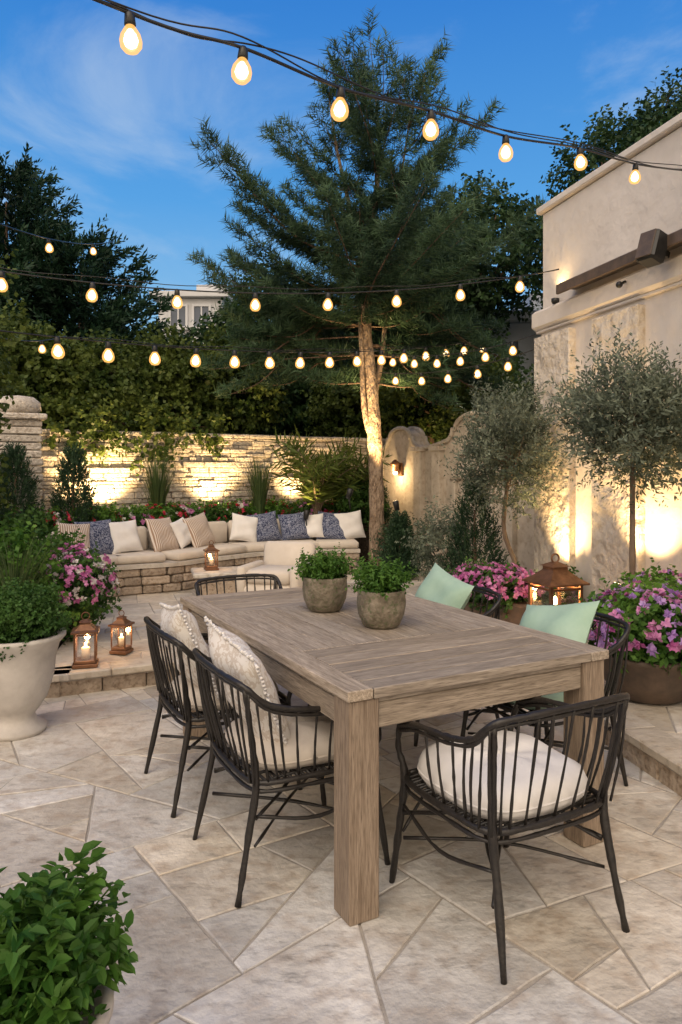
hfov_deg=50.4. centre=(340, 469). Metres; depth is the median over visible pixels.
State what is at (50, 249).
string lights
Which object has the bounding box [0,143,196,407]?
cypress tree
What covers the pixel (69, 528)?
throw pillow
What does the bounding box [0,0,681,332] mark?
sky
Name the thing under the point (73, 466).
conifer shrub
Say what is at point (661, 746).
terrace step
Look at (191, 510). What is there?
flowering shrub
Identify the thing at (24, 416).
stone pillar
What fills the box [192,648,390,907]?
spindle chair
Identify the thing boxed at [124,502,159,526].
leafy shrub
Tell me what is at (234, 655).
throw pillow
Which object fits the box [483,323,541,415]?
walls
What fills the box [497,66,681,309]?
leafy tree
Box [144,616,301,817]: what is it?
spindle chair
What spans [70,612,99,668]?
candle lantern
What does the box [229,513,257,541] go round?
throw pillow
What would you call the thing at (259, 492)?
ornamental grass
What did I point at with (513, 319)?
roof
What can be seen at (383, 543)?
leafy shrub
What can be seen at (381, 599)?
potted plant
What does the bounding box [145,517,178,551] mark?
throw pillow
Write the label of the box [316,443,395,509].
leafy shrub
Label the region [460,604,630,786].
spindle chair
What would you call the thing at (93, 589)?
flowering shrub
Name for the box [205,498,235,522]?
leafy shrub
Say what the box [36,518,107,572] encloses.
leafy shrub
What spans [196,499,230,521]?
flowering shrub
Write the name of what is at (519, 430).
olive tree
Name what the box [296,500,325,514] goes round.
flowering shrub
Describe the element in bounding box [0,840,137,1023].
potted herb
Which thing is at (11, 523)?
leafy shrub
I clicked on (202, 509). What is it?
leafy shrub
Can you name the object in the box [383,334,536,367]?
string lights
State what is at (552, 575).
candle lantern
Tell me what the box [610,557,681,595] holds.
flowering shrub
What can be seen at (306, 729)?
seat cushion
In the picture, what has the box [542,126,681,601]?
walls
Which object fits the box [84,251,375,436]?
leafy tree
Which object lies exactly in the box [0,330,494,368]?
string lights
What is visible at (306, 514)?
garden uplight
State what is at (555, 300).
garden uplight
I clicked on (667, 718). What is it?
terrace paving
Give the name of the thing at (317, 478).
palm plant
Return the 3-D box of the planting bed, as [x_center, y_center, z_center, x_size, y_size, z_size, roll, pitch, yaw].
[-4.511,1.410,7.122,4.977,0.220,4.355,0,0,0]
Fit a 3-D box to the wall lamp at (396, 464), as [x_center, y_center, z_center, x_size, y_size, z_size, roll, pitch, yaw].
[0.841,-0.025,11.044,0.202,0.250,0.175,0,0,0]
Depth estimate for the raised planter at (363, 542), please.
10.09 m
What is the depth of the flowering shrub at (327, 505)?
10.22 m
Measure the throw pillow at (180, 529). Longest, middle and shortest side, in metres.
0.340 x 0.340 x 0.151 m
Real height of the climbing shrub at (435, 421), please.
3.654 m
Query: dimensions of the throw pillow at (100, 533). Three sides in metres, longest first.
0.420 x 0.420 x 0.151 m
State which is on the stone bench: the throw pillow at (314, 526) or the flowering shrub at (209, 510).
the throw pillow at (314, 526)
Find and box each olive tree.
[437,372,582,568]
[524,323,681,574]
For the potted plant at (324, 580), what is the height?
0.351 m
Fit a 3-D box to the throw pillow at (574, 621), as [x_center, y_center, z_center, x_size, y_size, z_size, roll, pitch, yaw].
[1.030,0.850,3.580,0.172,0.450,0.450,42,-32,-22]
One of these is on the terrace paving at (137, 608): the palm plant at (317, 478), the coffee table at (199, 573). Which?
the coffee table at (199, 573)
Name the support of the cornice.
on the walls at (614, 213)
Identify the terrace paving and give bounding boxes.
[61,567,423,682]
[412,560,681,776]
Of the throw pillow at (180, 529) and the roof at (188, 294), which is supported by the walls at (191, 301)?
the roof at (188, 294)
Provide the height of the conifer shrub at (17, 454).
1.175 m
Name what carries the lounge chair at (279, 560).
on the terrace paving at (137, 608)
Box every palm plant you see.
[266,424,367,514]
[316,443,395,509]
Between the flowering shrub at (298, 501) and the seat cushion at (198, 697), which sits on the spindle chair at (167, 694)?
the seat cushion at (198, 697)
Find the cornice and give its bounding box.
[532,253,681,334]
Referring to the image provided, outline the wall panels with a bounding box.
[534,304,644,600]
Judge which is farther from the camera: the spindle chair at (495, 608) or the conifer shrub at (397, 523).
the conifer shrub at (397, 523)
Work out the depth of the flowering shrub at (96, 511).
8.54 m
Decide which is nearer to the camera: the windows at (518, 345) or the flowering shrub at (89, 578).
the flowering shrub at (89, 578)
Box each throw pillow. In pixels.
[56,522,89,553]
[74,519,113,554]
[109,520,143,553]
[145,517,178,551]
[159,602,218,699]
[170,517,190,548]
[182,512,215,547]
[204,616,290,744]
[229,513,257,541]
[247,511,281,541]
[278,512,309,540]
[305,513,323,536]
[316,511,345,538]
[334,510,365,538]
[415,563,473,609]
[519,601,599,643]
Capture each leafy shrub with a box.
[0,503,65,560]
[0,518,80,626]
[9,504,54,536]
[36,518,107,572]
[63,504,100,521]
[92,501,127,521]
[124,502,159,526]
[146,502,180,520]
[184,498,217,521]
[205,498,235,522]
[268,500,298,515]
[331,479,389,535]
[368,513,432,576]
[395,495,484,581]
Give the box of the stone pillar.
[0,395,46,512]
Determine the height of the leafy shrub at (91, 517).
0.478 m
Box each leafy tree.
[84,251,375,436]
[284,169,542,442]
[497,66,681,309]
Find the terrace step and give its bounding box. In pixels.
[46,597,681,796]
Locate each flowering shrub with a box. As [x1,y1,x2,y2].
[36,539,121,644]
[38,505,76,533]
[52,555,114,622]
[80,502,113,521]
[111,507,138,521]
[119,503,152,529]
[138,501,173,525]
[162,500,191,521]
[176,501,207,519]
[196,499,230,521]
[221,498,253,519]
[233,500,258,515]
[265,495,290,518]
[287,498,311,513]
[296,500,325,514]
[321,500,346,512]
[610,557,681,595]
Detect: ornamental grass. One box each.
[0,534,69,589]
[135,451,178,513]
[241,455,278,513]
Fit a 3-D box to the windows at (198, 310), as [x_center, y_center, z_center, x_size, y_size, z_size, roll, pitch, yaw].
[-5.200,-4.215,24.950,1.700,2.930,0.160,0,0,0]
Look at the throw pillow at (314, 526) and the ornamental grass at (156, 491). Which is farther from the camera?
the throw pillow at (314, 526)
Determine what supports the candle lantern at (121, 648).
on the terrace paving at (137, 608)
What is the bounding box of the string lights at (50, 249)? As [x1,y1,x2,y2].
[0,223,113,254]
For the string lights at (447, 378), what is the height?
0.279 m
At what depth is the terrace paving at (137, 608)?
6.52 m
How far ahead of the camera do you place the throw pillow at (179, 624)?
3.26 m
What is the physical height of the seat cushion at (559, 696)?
0.101 m
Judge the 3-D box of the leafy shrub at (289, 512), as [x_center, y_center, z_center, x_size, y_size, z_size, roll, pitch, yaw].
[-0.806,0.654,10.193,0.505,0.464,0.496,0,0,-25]
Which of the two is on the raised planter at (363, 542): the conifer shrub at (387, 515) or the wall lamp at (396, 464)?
the conifer shrub at (387, 515)
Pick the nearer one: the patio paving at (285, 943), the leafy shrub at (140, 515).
the patio paving at (285, 943)
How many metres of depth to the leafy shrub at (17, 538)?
5.31 m
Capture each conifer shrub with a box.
[0,440,49,538]
[46,443,100,528]
[363,466,392,522]
[380,509,419,579]
[439,475,508,571]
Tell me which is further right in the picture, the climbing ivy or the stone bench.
the stone bench
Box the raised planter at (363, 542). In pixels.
[8,520,391,565]
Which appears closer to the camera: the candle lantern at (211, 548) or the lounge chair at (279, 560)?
the lounge chair at (279, 560)
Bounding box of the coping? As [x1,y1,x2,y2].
[536,112,681,215]
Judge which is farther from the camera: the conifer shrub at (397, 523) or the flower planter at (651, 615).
the conifer shrub at (397, 523)
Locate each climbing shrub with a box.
[0,297,290,475]
[296,340,529,444]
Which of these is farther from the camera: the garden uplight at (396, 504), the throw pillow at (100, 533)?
the garden uplight at (396, 504)
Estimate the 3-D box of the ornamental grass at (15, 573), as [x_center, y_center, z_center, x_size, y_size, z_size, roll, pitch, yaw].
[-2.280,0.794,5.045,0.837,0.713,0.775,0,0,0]
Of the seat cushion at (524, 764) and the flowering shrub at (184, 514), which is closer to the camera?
the seat cushion at (524, 764)
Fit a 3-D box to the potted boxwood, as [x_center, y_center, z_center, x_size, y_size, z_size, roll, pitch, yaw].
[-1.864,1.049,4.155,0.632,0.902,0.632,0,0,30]
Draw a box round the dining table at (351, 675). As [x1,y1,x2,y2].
[180,583,608,925]
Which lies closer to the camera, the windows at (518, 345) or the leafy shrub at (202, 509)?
the leafy shrub at (202, 509)
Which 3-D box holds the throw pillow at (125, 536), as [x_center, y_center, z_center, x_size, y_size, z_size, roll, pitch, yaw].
[-2.435,0.755,8.152,0.380,0.380,0.151,-2,-23,-45]
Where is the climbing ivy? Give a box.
[0,249,25,536]
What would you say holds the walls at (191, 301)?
on the ground
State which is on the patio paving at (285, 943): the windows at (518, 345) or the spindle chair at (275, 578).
the spindle chair at (275, 578)
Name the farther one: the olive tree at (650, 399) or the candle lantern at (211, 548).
the candle lantern at (211, 548)
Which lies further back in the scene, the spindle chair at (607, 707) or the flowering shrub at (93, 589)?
the flowering shrub at (93, 589)
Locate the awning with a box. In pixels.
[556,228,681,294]
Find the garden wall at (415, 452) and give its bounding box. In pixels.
[382,411,533,575]
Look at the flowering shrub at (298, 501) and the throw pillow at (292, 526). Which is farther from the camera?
the flowering shrub at (298, 501)
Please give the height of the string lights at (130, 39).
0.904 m
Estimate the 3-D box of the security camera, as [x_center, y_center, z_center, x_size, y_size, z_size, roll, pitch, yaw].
[2.323,-1.536,6.010,0.092,0.069,0.056,0,0,0]
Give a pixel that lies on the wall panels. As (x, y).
(554, 526)
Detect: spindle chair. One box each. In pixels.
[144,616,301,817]
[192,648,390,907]
[194,573,310,713]
[389,693,629,984]
[414,584,501,746]
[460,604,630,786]
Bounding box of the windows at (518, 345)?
[494,337,537,382]
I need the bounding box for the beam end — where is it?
[635,228,669,267]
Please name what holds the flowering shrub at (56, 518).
on the raised planter at (363, 542)
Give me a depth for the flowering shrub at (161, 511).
9.01 m
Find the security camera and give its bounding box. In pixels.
[616,280,625,287]
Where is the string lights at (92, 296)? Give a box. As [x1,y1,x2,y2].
[0,267,558,310]
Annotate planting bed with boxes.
[58,624,71,648]
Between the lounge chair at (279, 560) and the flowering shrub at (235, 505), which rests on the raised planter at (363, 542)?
the flowering shrub at (235, 505)
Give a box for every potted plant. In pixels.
[287,542,354,612]
[345,552,417,629]
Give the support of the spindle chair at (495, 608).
on the patio paving at (285, 943)
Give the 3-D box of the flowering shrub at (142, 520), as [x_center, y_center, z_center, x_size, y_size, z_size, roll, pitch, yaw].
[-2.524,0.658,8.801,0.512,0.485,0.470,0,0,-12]
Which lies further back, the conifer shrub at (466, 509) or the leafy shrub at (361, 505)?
the leafy shrub at (361, 505)
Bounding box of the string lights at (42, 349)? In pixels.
[0,336,65,353]
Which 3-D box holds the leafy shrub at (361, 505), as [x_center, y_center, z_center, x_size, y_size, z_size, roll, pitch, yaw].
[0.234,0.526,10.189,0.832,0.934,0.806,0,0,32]
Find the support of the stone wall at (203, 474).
on the terrace paving at (137, 608)
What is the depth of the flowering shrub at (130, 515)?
8.70 m
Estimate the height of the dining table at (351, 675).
0.776 m
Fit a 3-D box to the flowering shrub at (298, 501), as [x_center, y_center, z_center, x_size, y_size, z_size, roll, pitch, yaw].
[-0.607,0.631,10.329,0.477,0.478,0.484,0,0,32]
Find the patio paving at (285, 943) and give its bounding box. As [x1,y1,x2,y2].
[0,683,681,1023]
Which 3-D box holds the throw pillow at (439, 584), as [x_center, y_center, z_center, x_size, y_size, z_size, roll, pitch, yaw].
[0.565,0.820,4.319,0.172,0.450,0.450,29,-1,-25]
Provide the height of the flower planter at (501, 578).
0.632 m
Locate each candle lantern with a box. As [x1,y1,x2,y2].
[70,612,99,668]
[108,610,134,654]
[203,540,219,570]
[522,553,589,604]
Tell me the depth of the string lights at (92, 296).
6.11 m
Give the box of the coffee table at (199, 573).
[191,566,237,594]
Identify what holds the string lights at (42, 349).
hanging from the wooden post
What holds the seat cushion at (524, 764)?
on the spindle chair at (607, 707)
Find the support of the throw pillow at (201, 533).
on the stone bench
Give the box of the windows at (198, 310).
[168,304,210,329]
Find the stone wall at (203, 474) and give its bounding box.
[29,429,385,520]
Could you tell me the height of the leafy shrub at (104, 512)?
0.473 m
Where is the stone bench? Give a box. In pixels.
[41,519,359,599]
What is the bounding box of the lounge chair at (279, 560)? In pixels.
[236,541,315,591]
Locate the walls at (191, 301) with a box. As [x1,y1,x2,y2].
[158,298,224,343]
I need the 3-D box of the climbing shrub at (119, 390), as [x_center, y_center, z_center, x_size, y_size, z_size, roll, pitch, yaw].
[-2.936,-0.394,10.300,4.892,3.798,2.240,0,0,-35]
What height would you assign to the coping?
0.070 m
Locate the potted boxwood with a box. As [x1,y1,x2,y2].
[0,576,78,741]
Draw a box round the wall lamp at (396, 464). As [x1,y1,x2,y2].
[390,459,402,475]
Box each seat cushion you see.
[170,675,278,710]
[225,711,333,770]
[417,730,587,820]
[509,692,563,709]
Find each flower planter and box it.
[445,556,545,624]
[577,576,681,704]
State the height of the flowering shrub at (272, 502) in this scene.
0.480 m
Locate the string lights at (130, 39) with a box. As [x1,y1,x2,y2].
[92,0,681,183]
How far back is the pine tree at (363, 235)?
9.24 m
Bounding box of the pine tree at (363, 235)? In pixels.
[185,5,545,568]
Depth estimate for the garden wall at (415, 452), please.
10.10 m
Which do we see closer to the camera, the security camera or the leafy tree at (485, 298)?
the security camera
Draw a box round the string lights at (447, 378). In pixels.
[380,349,533,384]
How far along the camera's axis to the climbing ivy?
6.20 m
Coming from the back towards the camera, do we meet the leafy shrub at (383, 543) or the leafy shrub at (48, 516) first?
the leafy shrub at (383, 543)
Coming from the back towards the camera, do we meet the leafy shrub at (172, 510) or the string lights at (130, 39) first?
the leafy shrub at (172, 510)
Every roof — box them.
[149,285,232,303]
[482,294,542,322]
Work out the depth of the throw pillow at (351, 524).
9.68 m
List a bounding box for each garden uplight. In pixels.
[303,510,309,525]
[346,488,353,509]
[392,500,399,510]
[551,297,558,303]
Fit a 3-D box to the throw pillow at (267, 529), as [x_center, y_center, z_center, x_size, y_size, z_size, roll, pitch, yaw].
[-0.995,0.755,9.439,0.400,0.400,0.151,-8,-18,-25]
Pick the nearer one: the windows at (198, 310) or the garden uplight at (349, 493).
the garden uplight at (349, 493)
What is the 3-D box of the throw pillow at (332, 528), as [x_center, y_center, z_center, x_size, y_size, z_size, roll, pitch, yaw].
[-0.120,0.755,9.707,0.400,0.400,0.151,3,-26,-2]
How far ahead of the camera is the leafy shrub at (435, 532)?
7.91 m
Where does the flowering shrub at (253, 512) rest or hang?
on the raised planter at (363, 542)

